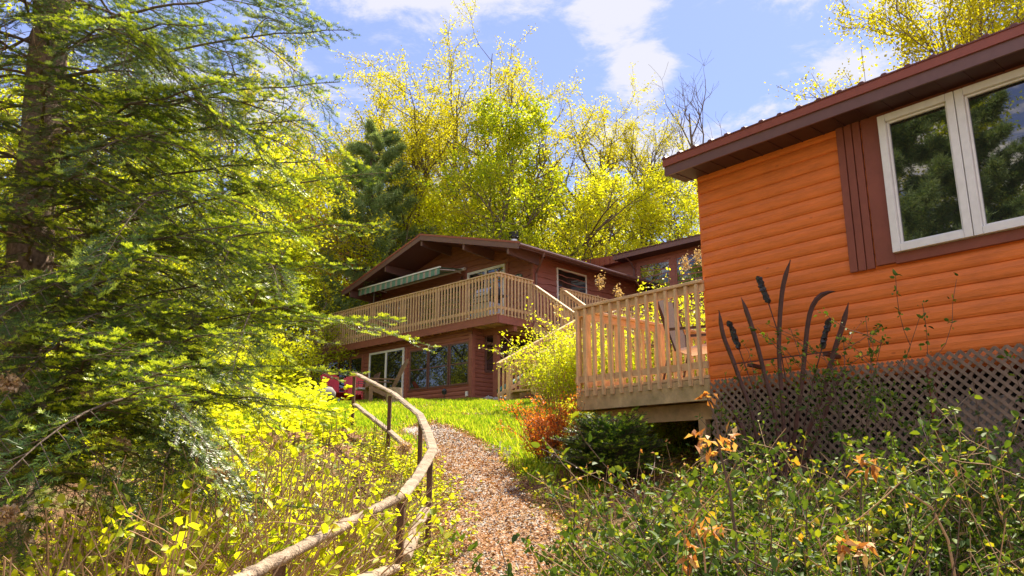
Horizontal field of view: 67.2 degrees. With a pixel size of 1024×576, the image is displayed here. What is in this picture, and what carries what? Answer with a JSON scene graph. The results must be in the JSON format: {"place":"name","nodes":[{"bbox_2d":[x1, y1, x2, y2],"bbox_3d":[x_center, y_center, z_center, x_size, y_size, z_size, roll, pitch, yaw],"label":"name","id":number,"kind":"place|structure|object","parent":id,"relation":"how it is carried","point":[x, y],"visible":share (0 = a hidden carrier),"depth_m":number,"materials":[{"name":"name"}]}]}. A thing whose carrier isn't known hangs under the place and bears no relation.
{"place":"outdoors","nodes":[
{"label":"outdoors","id":0,"kind":"place"},
{"bbox_2d":[57,397,587,485],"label":"lawn grass","id":1,"kind":"structure","parent":0,"point":[375,408],"depth_m":13.05,"materials":[{"name":"green plant"}]},
{"bbox_2d":[34,355,842,575],"bbox_3d":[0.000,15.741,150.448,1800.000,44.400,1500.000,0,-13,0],"label":"ground","id":2,"kind":"structure","parent":0,"point":[536,486],"depth_m":9.39,"materials":[{"name":"green plant"}]},
{"bbox_2d":[0,50,178,329],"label":"maple tree","id":3,"kind":"object","parent":2,"relation":"on","point":[12,152],"visible":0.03,"depth_m":17.85,"materials":[{"name":"green plant"}]},
{"bbox_2d":[0,483,219,575],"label":"hydrangea","id":4,"kind":"object","parent":2,"relation":"on","point":[42,549],"visible":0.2,"depth_m":4.88,"materials":[{"name":"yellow plant"}]},
{"bbox_2d":[0,84,231,342],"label":"birch tree","id":5,"kind":"object","parent":2,"relation":"on","point":[2,162],"visible":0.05,"depth_m":19.76,"materials":[{"name":"green plant"}]},
{"bbox_2d":[4,97,270,316],"bbox_3d":[-10.901,-1.197,23.383,8.882,10.018,5.930,-2,-14,8],"label":"maple tree","id":6,"kind":"object","parent":2,"relation":"on","point":[204,179],"visible":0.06,"depth_m":23.94,"materials":[{"name":"green plant"}]},
{"bbox_2d":[0,450,316,575],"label":"hydrangea","id":7,"kind":"object","parent":2,"relation":"on","point":[144,568],"visible":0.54,"depth_m":4.27,"materials":[{"name":"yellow plant"}]},
{"bbox_2d":[39,365,357,468],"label":"undergrowth","id":8,"kind":"object","parent":2,"relation":"on","point":[293,414],"visible":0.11,"depth_m":12.53,"materials":[{"name":"yellow plant"}]},
{"bbox_2d":[3,474,394,575],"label":"hydrangea","id":9,"kind":"object","parent":2,"relation":"on","point":[171,552],"visible":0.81,"depth_m":3.86,"materials":[{"name":"yellow plant"}]},
{"bbox_2d":[68,426,339,573],"bbox_3d":[-2.122,1.743,5.683,1.744,1.336,2.189,0,-13,0],"label":"hydrangea","id":10,"kind":"object","parent":2,"relation":"on","point":[235,514],"visible":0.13,"depth_m":5.60,"materials":[{"name":"yellow plant"}]},
{"bbox_2d":[0,0,440,575],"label":"spruce tree","id":11,"kind":"object","parent":2,"relation":"on","point":[44,416],"visible":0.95,"depth_m":5.97,"materials":[{"name":"green plant"}]},
{"bbox_2d":[0,454,448,575],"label":"dry stalks","id":12,"kind":"object","parent":2,"relation":"on","point":[12,561],"visible":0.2,"depth_m":4.99,"materials":[{"name":"yellow plant"}]},
{"bbox_2d":[127,124,353,352],"bbox_3d":[-9.506,-0.664,27.689,7.925,10.680,9.541,-3,-14,13],"label":"birch tree","id":13,"kind":"object","parent":2,"relation":"on","point":[323,205],"visible":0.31,"depth_m":28.18,"materials":[{"name":"yellow plant"}]},
{"bbox_2d":[0,424,481,575],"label":"leafy ground cover","id":14,"kind":"object","parent":2,"relation":"on","point":[451,496],"visible":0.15,"depth_m":8.14,"materials":[{"name":"yellow plant"}]},
{"bbox_2d":[72,416,414,575],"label":"hydrangea","id":15,"kind":"object","parent":2,"relation":"on","point":[121,509],"visible":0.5,"depth_m":4.48,"materials":[{"name":"yellow plant"}]},
{"bbox_2d":[92,20,398,311],"bbox_3d":[-12.142,-2.934,34.692,13.749,17.511,12.478,4,-14,-16],"label":"oak tree","id":16,"kind":"object","parent":2,"relation":"on","point":[291,144],"visible":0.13,"depth_m":34.13,"materials":[{"name":"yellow plant"}]},
{"bbox_2d":[82,405,422,508],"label":"dry upright stems","id":17,"kind":"object","parent":2,"relation":"on","point":[329,440],"visible":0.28,"depth_m":10.37,"materials":[{"name":"yellow plant"}]},
{"bbox_2d":[110,413,403,552],"bbox_3d":[-2.124,1.743,6.712,2.025,1.378,2.061,-3,-14,14],"label":"bush","id":18,"kind":"object","parent":2,"relation":"on","point":[356,463],"visible":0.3,"depth_m":6.73,"materials":[{"name":"yellow plant"}]},
{"bbox_2d":[58,418,463,575],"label":"hydrangea","id":19,"kind":"object","parent":2,"relation":"on","point":[367,512],"visible":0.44,"depth_m":4.76,"materials":[{"name":"yellow plant"}]},
{"bbox_2d":[211,323,335,388],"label":"understory bush","id":20,"kind":"object","parent":2,"relation":"on","point":[281,359],"visible":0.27,"depth_m":23.18,"materials":[{"name":"green plant"}]},
{"bbox_2d":[207,148,370,359],"bbox_3d":[-9.207,-0.246,30.426,5.930,10.666,8.882,-4,-14,17],"label":"maple tree","id":21,"kind":"object","parent":2,"relation":"on","point":[318,229],"visible":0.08,"depth_m":30.71,"materials":[{"name":"green plant"}]},
{"bbox_2d":[211,142,377,349],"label":"orange tree","id":22,"kind":"object","parent":2,"relation":"on","point":[324,244],"visible":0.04,"depth_m":36.24,"materials":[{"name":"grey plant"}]},
{"bbox_2d":[243,332,350,399],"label":"understory bush","id":23,"kind":"object","parent":2,"relation":"on","point":[316,380],"visible":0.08,"depth_m":26.91,"materials":[{"name":"green plant"}]},
{"bbox_2d":[217,237,387,381],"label":"maple tree","id":24,"kind":"object","parent":2,"relation":"on","point":[307,283],"visible":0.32,"depth_m":27.16,"materials":[{"name":"green plant"}]},
{"bbox_2d":[192,484,439,575],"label":"hydrangea","id":25,"kind":"object","parent":2,"relation":"on","point":[391,561],"visible":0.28,"depth_m":5.26,"materials":[{"name":"yellow plant"}]},
{"bbox_2d":[223,67,432,333],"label":"oak tree","id":26,"kind":"object","parent":2,"relation":"on","point":[333,135],"visible":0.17,"depth_m":43.13,"materials":[{"name":"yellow plant"}]},
{"bbox_2d":[229,371,437,575],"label":"garden handrail","id":27,"kind":"object","parent":2,"relation":"on","point":[265,566],"visible":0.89,"depth_m":5.37,"materials":[{"name":"beige wood"}]},
{"bbox_2d":[280,117,439,349],"bbox_3d":[-6.694,-1.145,34.304,8.206,13.361,7.353,-7,-15,27],"label":"pine tree","id":28,"kind":"object","parent":2,"relation":"on","point":[371,202],"visible":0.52,"depth_m":34.07,"materials":[{"name":"green plant"}]},
{"bbox_2d":[234,49,550,291],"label":"oak tree","id":29,"kind":"object","parent":2,"relation":"on","point":[378,109],"visible":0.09,"depth_m":41.46,"materials":[{"name":"yellow plant"}]},
{"bbox_2d":[52,416,733,572],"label":"grass tufts","id":30,"kind":"object","parent":2,"relation":"on","point":[422,561],"visible":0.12,"depth_m":9.01,"materials":[{"name":"plant"}]},
{"bbox_2d":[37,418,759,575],"bbox_3d":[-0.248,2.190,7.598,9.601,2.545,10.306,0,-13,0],"label":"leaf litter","id":31,"kind":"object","parent":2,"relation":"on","point":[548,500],"visible":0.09,"depth_m":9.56,"materials":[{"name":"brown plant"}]},
{"bbox_2d":[286,50,550,264],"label":"oak tree","id":32,"kind":"object","parent":2,"relation":"on","point":[405,70],"visible":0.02,"depth_m":44.29,"materials":[{"name":"yellow plant"}]},
{"bbox_2d":[280,14,582,255],"bbox_3d":[-3.489,-3.965,39.366,14.402,20.177,13.070,-1,-13,4],"label":"oak tree","id":33,"kind":"object","parent":2,"relation":"on","point":[455,122],"visible":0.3,"depth_m":39.02,"materials":[{"name":"yellow plant"}]},
{"bbox_2d":[332,175,547,326],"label":"birch tree","id":34,"kind":"object","parent":2,"relation":"on","point":[423,200],"visible":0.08,"depth_m":34.65,"materials":[{"name":"green plant"}]},
{"bbox_2d":[300,45,584,285],"bbox_3d":[-4.308,-2.796,36.711,12.292,17.251,13.544,7,-15,-25],"label":"oak tree","id":35,"kind":"object","parent":2,"relation":"on","point":[416,149],"visible":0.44,"depth_m":35.73,"materials":[{"name":"yellow plant"}]},
{"bbox_2d":[346,88,582,311],"bbox_3d":[-0.980,-1.594,32.098,10.776,14.115,7.194,6,-15,-22],"label":"maple tree","id":36,"kind":"object","parent":2,"relation":"on","point":[489,165],"visible":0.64,"depth_m":31.78,"materials":[{"name":"green plant"}]},
{"bbox_2d":[310,231,652,400],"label":"maroon house","id":37,"kind":"structure","parent":2,"relation":"on","point":[440,311],"depth_m":25.54,"materials":[{"name":"paint"}]},
{"bbox_2d":[316,355,363,400],"bbox_3d":[-6.357,3.558,28.094,3.100,1.900,0.053,-13,-18,43],"label":"window","id":38,"kind":"structure","parent":37,"relation":"in","point":[357,364],"depth_m":27.78,"materials":[{"name":"glass"}]},
{"bbox_2d":[368,347,404,398],"bbox_3d":[-4.281,3.112,26.096,1.970,2.000,0.063,-13,-18,43],"label":"patio door","id":39,"kind":"structure","parent":37,"relation":"in","point":[388,362],"depth_m":26.10,"materials":[{"name":"glass"}]},
{"bbox_2d":[358,266,465,295],"bbox_3d":[-3.807,0.198,28.657,5.022,1.297,1.185,-13,-18,43],"label":"striped awning","id":40,"kind":"object","parent":37,"relation":"attached to","point":[418,277],"visible":0.97,"depth_m":28.27,"materials":[{"name":"fabric"}]},
{"bbox_2d":[409,348,428,390],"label":"window","id":41,"kind":"structure","parent":37,"relation":"in","point":[418,368],"depth_m":24.92,"materials":[{"name":"clear glass"}]},
{"bbox_2d":[428,344,449,388],"bbox_3d":[-2.308,2.480,24.263,0.970,1.300,0.053,-13,-18,43],"label":"window","id":42,"kind":"structure","parent":37,"relation":"in","point":[438,363],"depth_m":24.23,"materials":[{"name":"clear glass"}]},
{"bbox_2d":[419,279,461,328],"bbox_3d":[-2.657,0.839,28.204,2.390,2.000,0.073,-13,-18,43],"label":"window","id":43,"kind":"structure","parent":37,"relation":"in","point":[458,279],"depth_m":28.10,"materials":[{"name":"glass"}]},
{"bbox_2d":[449,341,468,385],"bbox_3d":[-1.609,2.321,23.595,0.890,1.300,0.053,-13,-18,43],"label":"window","id":44,"kind":"structure","parent":37,"relation":"in","point":[459,352],"depth_m":23.58,"materials":[{"name":"clear glass"}]},
{"bbox_2d":[484,336,507,374],"bbox_3d":[-0.493,2.091,23.990,0.052,1.150,0.970,-13,-18,43],"label":"window","id":45,"kind":"structure","parent":37,"relation":"in","point":[488,340],"depth_m":23.85,"materials":[{"name":"brown glass"}]},
{"bbox_2d":[556,267,586,323],"bbox_3d":[2.057,0.391,26.388,0.062,1.970,1.570,-13,-18,43],"label":"window","id":46,"kind":"structure","parent":37,"relation":"in","point":[559,270],"depth_m":26.46,"materials":[{"name":"glass"}]},
{"bbox_2d":[402,169,597,255],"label":"birch tree","id":47,"kind":"object","parent":2,"relation":"on","point":[421,215],"visible":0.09,"depth_m":35.04,"materials":[{"name":"green plant"}]},
{"bbox_2d":[493,380,592,464],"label":"barberry bush","id":48,"kind":"object","parent":2,"relation":"on","point":[553,422],"visible":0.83,"depth_m":9.93,"materials":[{"name":"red plant"}]},
{"bbox_2d":[409,0,677,259],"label":"oak tree","id":49,"kind":"object","parent":2,"relation":"on","point":[509,80],"visible":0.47,"depth_m":34.51,"materials":[{"name":"yellow plant"}]},
{"bbox_2d":[479,297,607,407],"bbox_3d":[0.698,1.437,15.719,2.775,2.203,2.531,0,-13,0],"label":"lime bush","id":50,"kind":"object","parent":2,"relation":"on","point":[548,390],"visible":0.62,"depth_m":15.38,"materials":[{"name":"yellow plant"}]},
{"bbox_2d":[446,499,643,575],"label":"holly bush","id":51,"kind":"object","parent":2,"relation":"on","point":[571,537],"visible":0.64,"depth_m":3.49,"materials":[{"name":"green plant"}]},
{"bbox_2d":[494,142,595,257],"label":"maple tree","id":52,"kind":"object","parent":2,"relation":"on","point":[530,166],"visible":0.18,"depth_m":35.71,"materials":[{"name":"green plant"}]},
{"bbox_2d":[496,284,645,400],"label":"wooden staircase","id":53,"kind":"structure","parent":2,"relation":"on","point":[515,394],"depth_m":21.43,"materials":[{"name":"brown wood"}]},
{"bbox_2d":[533,308,634,405],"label":"lime bush","id":54,"kind":"object","parent":2,"relation":"on","point":[572,361],"visible":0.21,"depth_m":14.84,"materials":[{"name":"yellow plant"}]},
{"bbox_2d":[512,63,684,258],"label":"oak tree","id":55,"kind":"object","parent":2,"relation":"on","point":[594,118],"visible":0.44,"depth_m":38.40,"materials":[{"name":"yellow plant"}]},
{"bbox_2d":[518,154,681,262],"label":"birch tree","id":56,"kind":"object","parent":2,"relation":"on","point":[603,192],"visible":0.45,"depth_m":32.62,"materials":[{"name":"yellow plant"}]},
{"bbox_2d":[539,406,684,482],"bbox_3d":[1.137,1.877,9.181,1.664,0.873,1.645,0,-13,0],"label":"yew bush","id":57,"kind":"object","parent":2,"relation":"on","point":[613,444],"visible":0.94,"depth_m":8.83,"materials":[{"name":"green plant"}]},
{"bbox_2d":[529,93,699,257],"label":"oak tree","id":58,"kind":"object","parent":2,"relation":"on","point":[639,159],"visible":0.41,"depth_m":37.15,"materials":[{"name":"yellow plant"}]},
{"bbox_2d":[530,165,698,258],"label":"birch tree","id":59,"kind":"object","parent":2,"relation":"on","point":[634,225],"visible":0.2,"depth_m":35.19,"materials":[{"name":"yellow plant"}]},
{"bbox_2d":[563,279,706,382],"bbox_3d":[2.392,1.225,14.882,2.910,2.363,2.832,6,-15,-24],"label":"lime bush","id":60,"kind":"object","parent":2,"relation":"on","point":[633,362],"visible":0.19,"depth_m":14.47,"materials":[{"name":"yellow plant"}]},
{"bbox_2d":[535,480,747,575],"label":"holly bush","id":61,"kind":"object","parent":2,"relation":"on","point":[657,530],"visible":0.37,"depth_m":3.42,"materials":[{"name":"green plant"}]},
{"bbox_2d":[459,463,827,575],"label":"holly bush","id":62,"kind":"object","parent":2,"relation":"on","point":[604,500],"visible":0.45,"depth_m":3.37,"materials":[{"name":"green plant"}]},
{"bbox_2d":[582,234,705,377],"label":"maroon wing","id":63,"kind":"structure","parent":2,"relation":"on","point":[651,263],"depth_m":28.33,"materials":[{"name":"brown wood"}]},
{"bbox_2d":[639,258,671,305],"bbox_3d":[5.324,-0.194,28.572,1.384,1.614,0.057,-13,-18,43],"label":"window","id":64,"kind":"structure","parent":63,"relation":"in","point":[664,264],"depth_m":28.59,"materials":[{"name":"glass"}]},
{"bbox_2d":[675,251,703,298],"bbox_3d":[6.458,-0.452,27.488,1.384,1.614,0.057,-13,-18,43],"label":"window","id":65,"kind":"structure","parent":63,"relation":"in","point":[680,278],"depth_m":27.64,"materials":[{"name":"glass"}]},
{"bbox_2d":[616,421,698,447],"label":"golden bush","id":66,"kind":"object","parent":2,"relation":"on","point":[666,429],"visible":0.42,"depth_m":10.96,"materials":[{"name":"green plant"}]},
{"bbox_2d":[615,147,699,244],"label":"maple tree","id":67,"kind":"object","parent":2,"relation":"on","point":[672,194],"visible":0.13,"depth_m":37.03,"materials":[{"name":"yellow plant"}]},
{"bbox_2d":[499,446,819,575],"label":"weeds","id":68,"kind":"object","parent":2,"relation":"on","point":[614,484],"visible":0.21,"depth_m":8.94,"materials":[{"name":"green plant"}]},
{"bbox_2d":[628,171,699,247],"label":"birch tree","id":69,"kind":"object","parent":2,"relation":"on","point":[684,226],"visible":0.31,"depth_m":33.16,"materials":[{"name":"yellow plant"}]},
{"bbox_2d":[623,267,707,375],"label":"lime bush","id":70,"kind":"object","parent":2,"relation":"on","point":[683,311],"visible":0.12,"depth_m":14.86,"materials":[{"name":"yellow plant"}]},
{"bbox_2d":[513,455,856,564],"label":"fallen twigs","id":71,"kind":"object","parent":2,"relation":"on","point":[619,523],"visible":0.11,"depth_m":7.69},
{"bbox_2d":[645,50,726,236],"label":"bare tree","id":72,"kind":"object","parent":2,"relation":"on","point":[690,130],"visible":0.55,"depth_m":38.12,"materials":[{"name":"grey plant"}]},
{"bbox_2d":[521,412,864,574],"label":"holly bush","id":73,"kind":"object","parent":2,"relation":"on","point":[772,470],"visible":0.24,"depth_m":4.04,"materials":[{"name":"green plant"}]},
{"bbox_2d":[532,442,868,575],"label":"holly bush","id":74,"kind":"object","parent":2,"relation":"on","point":[794,468],"visible":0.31,"depth_m":3.42,"materials":[{"name":"green plant"}]},
{"bbox_2d":[592,462,830,574],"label":"holly bush","id":75,"kind":"object","parent":2,"relation":"on","point":[737,484],"visible":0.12,"depth_m":4.08,"materials":[{"name":"green plant"}]},
{"bbox_2d":[684,391,740,575],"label":"young stem","id":76,"kind":"object","parent":2,"relation":"on","point":[720,440],"visible":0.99,"depth_m":2.94,"materials":[{"name":"orange plant"}]},
{"bbox_2d":[600,468,828,575],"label":"holly bush","id":77,"kind":"object","parent":2,"relation":"on","point":[620,554],"visible":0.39,"depth_m":3.42,"materials":[{"name":"green plant"}]},
{"bbox_2d":[500,452,950,575],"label":"holly bush","id":78,"kind":"object","parent":2,"relation":"on","point":[691,515],"visible":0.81,"depth_m":2.57,"materials":[{"name":"green plant"}]},
{"bbox_2d":[579,431,890,575],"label":"holly bush","id":79,"kind":"object","parent":2,"relation":"on","point":[627,563],"visible":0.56,"depth_m":2.96,"materials":[{"name":"green plant"}]},
{"bbox_2d":[686,339,811,526],"bbox_3d":[1.895,1.364,6.254,0.942,1.975,1.366,-3,-14,12],"label":"holly shoot","id":80,"kind":"object","parent":2,"relation":"on","point":[736,440],"visible":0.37,"depth_m":6.36,"materials":[{"name":"green plant"}]},
{"bbox_2d":[530,411,968,575],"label":"holly bush","id":81,"kind":"object","parent":2,"relation":"on","point":[835,500],"visible":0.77,"depth_m":2.78,"materials":[{"name":"green plant"}]},
{"bbox_2d":[644,428,855,573],"bbox_3d":[1.432,1.513,4.277,0.944,1.404,1.249,-9,-16,32],"label":"holly bush","id":82,"kind":"object","parent":2,"relation":"on","point":[709,479],"visible":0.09,"depth_m":4.19,"materials":[{"name":"green plant"}]},
{"bbox_2d":[545,444,1015,575],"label":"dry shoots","id":83,"kind":"object","parent":2,"relation":"on","point":[661,504],"visible":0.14,"depth_m":6.67,"materials":[{"name":"brown plant"}]},
{"bbox_2d":[572,21,1023,539],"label":"orange cabin","id":84,"kind":"object","parent":2,"relation":"on","point":[910,173],"visible":0.73,"depth_m":7.77,"materials":[{"name":"paint"}]},
{"bbox_2d":[658,300,706,379],"bbox_3d":[2.349,0.643,9.912,0.821,1.148,0.650,-9,-16,34],"label":"patio chair","id":85,"kind":"object","parent":84,"relation":"on","point":[694,351],"visible":0.3,"depth_m":9.97,"materials":[{"name":"fabric"}]},
{"bbox_2d":[718,260,848,475],"bbox_3d":[2.904,0.847,8.055,0.319,2.235,1.520,11,-17,-39],"label":"reed sculpture","id":86,"kind":"object","parent":84,"relation":"attached to","point":[767,299],"visible":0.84,"depth_m":7.91,"materials":[{"name":"metal"}]},
{"bbox_2d":[877,67,1023,253],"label":"window","id":87,"kind":"structure","parent":84,"relation":"in","point":[953,162],"depth_m":7.19,"materials":[{"name":"white plastic"}]},
{"bbox_2d":[698,429,990,575],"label":"holly bush","id":88,"kind":"object","parent":2,"relation":"on","point":[783,456],"visible":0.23,"depth_m":3.94,"materials":[{"name":"green plant"}]},
{"bbox_2d":[748,268,951,515],"bbox_3d":[2.594,1.141,5.781,2.085,2.341,1.312,8,-15,-29],"label":"holly shoot","id":89,"kind":"object","parent":2,"relation":"on","point":[816,378],"visible":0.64,"depth_m":5.98,"materials":[{"name":"green plant"}]},
{"bbox_2d":[676,446,1023,575],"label":"holly bush","id":90,"kind":"object","parent":2,"relation":"on","point":[996,571],"visible":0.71,"depth_m":2.63,"materials":[{"name":"green plant"}]},
{"bbox_2d":[835,530,878,575],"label":"young stem","id":91,"kind":"object","parent":2,"relation":"on","point":[842,550],"visible":1,"depth_m":2.37,"materials":[{"name":"orange plant"}]},
{"bbox_2d":[720,466,1023,575],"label":"holly bush","id":92,"kind":"object","parent":2,"relation":"on","point":[820,545],"visible":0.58,"depth_m":2.84,"materials":[{"name":"green plant"}]},
{"bbox_2d":[738,446,1023,575],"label":"holly bush","id":93,"kind":"object","parent":2,"relation":"on","point":[842,481],"visible":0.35,"depth_m":3.57,"materials":[{"name":"green plant"}]},
{"bbox_2d":[764,0,1023,102],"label":"oak tree","id":94,"kind":"object","parent":2,"relation":"on","point":[970,33],"visible":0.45,"depth_m":17.21,"materials":[{"name":"yellow plant"}]},
{"bbox_2d":[776,388,1023,575],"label":"holly bush","id":95,"kind":"object","parent":2,"relation":"on","point":[926,489],"visible":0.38,"depth_m":3.82,"materials":[{"name":"green plant"}]},
{"bbox_2d":[782,450,1023,575],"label":"holly bush","id":96,"kind":"object","parent":2,"relation":"on","point":[887,505],"visible":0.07,"depth_m":3.99,"materials":[{"name":"green plant"}]},
{"bbox_2d":[791,438,1023,575],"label":"holly bush","id":97,"kind":"object","parent":2,"relation":"on","point":[982,566],"visible":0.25,"depth_m":3.65,"materials":[{"name":"green plant"}]},
{"bbox_2d":[805,425,1020,575],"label":"holly bush","id":98,"kind":"object","parent":2,"relation":"on","point":[967,482],"visible":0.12,"depth_m":3.86,"materials":[{"name":"green plant"}]},
{"bbox_2d":[819,397,1023,575],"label":"holly bush","id":99,"kind":"object","parent":2,"relation":"on","point":[992,483],"visible":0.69,"depth_m":3.59,"materials":[{"name":"green plant"}]},
{"bbox_2d":[836,353,1023,575],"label":"holly shoot","id":100,"kind":"object","parent":2,"relation":"on","point":[979,433],"visible":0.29,"depth_m":4.67,"materials":[{"name":"green plant"}]},
{"bbox_2d":[843,434,1023,575],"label":"holly bush","id":101,"kind":"object","parent":2,"relation":"on","point":[943,538],"visible":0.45,"depth_m":3.61,"materials":[{"name":"green plant"}]},
{"bbox_2d":[857,272,1023,552],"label":"holly shoot","id":102,"kind":"object","parent":2,"relation":"on","point":[927,407],"visible":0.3,"depth_m":5.29,"materials":[{"name":"green plant"}]},
{"bbox_2d":[405,419,572,575],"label":"path","id":103,"kind":"structure","parent":0,"point":[500,531],"depth_m":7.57,"materials":[{"name":"brown plant"}]},
{"bbox_2d":[0,0,1016,348],"label":"sky","id":104,"kind":"structure","parent":0,"point":[752,43],"materials":[{"name":"blue"}]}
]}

